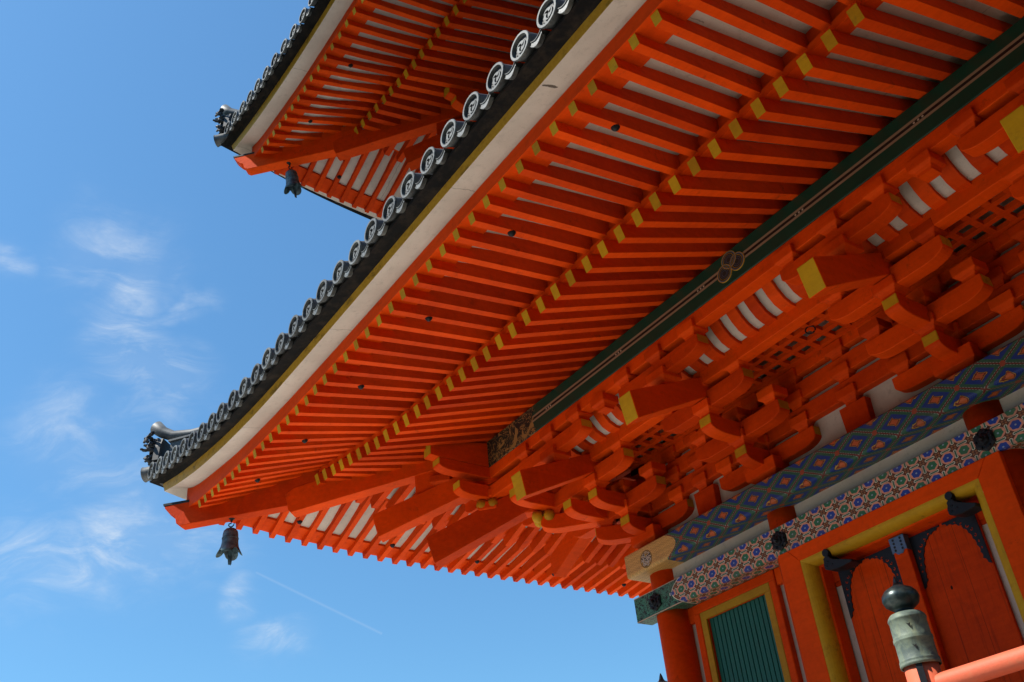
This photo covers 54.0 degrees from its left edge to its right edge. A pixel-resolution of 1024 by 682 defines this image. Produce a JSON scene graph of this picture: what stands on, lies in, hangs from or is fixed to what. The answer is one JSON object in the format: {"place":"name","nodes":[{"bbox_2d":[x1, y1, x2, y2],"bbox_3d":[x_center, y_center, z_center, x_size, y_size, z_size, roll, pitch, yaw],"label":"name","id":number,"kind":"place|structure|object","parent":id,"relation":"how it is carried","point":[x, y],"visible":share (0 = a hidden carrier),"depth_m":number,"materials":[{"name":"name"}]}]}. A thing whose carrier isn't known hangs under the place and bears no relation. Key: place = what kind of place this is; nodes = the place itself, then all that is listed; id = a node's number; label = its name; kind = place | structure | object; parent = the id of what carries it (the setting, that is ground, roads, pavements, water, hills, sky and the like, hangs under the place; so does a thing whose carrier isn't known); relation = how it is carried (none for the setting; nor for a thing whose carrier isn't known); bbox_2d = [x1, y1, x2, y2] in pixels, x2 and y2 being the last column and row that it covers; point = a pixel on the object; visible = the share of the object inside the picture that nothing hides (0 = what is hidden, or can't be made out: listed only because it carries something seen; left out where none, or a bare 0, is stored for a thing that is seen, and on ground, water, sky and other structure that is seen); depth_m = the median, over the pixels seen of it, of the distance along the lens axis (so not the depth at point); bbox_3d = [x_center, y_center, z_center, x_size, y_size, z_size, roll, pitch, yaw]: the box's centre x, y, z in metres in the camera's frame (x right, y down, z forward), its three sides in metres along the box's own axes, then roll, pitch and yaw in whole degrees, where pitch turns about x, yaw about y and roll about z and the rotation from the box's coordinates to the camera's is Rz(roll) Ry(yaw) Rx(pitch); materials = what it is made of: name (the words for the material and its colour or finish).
{"place":"outdoors","nodes":[
{"label":"outdoors","id":0,"kind":"place"},
{"bbox_2d":[0,0,666,681],"label":"sky","id":1,"kind":"structure","parent":0,"point":[145,274],"materials":[{"name":"blue"}]},
{"bbox_2d":[658,673,667,681],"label":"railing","id":2,"kind":"object","parent":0,"point":[661,679],"visible":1,"depth_m":6.97,"materials":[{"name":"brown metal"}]},
{"label":"gravel court","id":3,"kind":"structure","parent":0,"visible":0},
{"bbox_2d":[140,0,1023,681],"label":"pagoda","id":4,"kind":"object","parent":3,"relation":"on","point":[602,268],"visible":0.98,"depth_m":8.00,"materials":[{"name":"wood"}]},
{"bbox_2d":[216,518,242,564],"bbox_3d":[-3.041,2.157,10.830,0.248,0.556,0.248,-32,-41,34],"label":"wind bell","id":5,"kind":"object","parent":4,"relation":"hanging from","point":[229,548],"visible":1,"depth_m":10.78,"materials":[{"name":"grey metal"}]},
{"bbox_2d":[284,162,303,197],"bbox_3d":[-2.970,-2.176,13.639,0.268,0.540,0.246,13,-38,-27],"label":"wind bell","id":6,"kind":"object","parent":4,"relation":"hanging from","point":[294,186],"visible":1,"depth_m":13.57,"materials":[{"name":"grey metal"}]},
{"bbox_2d":[687,567,803,681],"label":"window","id":7,"kind":"structure","parent":4,"relation":"in","point":[744,633],"depth_m":8.74,"materials":[{"name":"paint"}]},
{"bbox_2d":[805,325,815,333],"bbox_3d":[2.461,-0.101,8.289,0.092,0.100,0.012,-19,-35,19],"label":"iron ring","id":8,"kind":"object","parent":4,"relation":"hanging from","point":[811,332],"visible":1,"depth_m":8.27,"materials":[{"name":"black metal"}]},
{"bbox_2d":[778,451,1023,681],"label":"door","id":9,"kind":"structure","parent":4,"relation":"in","point":[957,544],"depth_m":7.42,"materials":[{"name":"paint"}]},
{"bbox_2d":[882,576,1023,681],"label":"railing","id":10,"kind":"object","parent":4,"relation":"on","point":[919,658],"visible":1,"depth_m":5.34,"materials":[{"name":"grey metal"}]}
]}

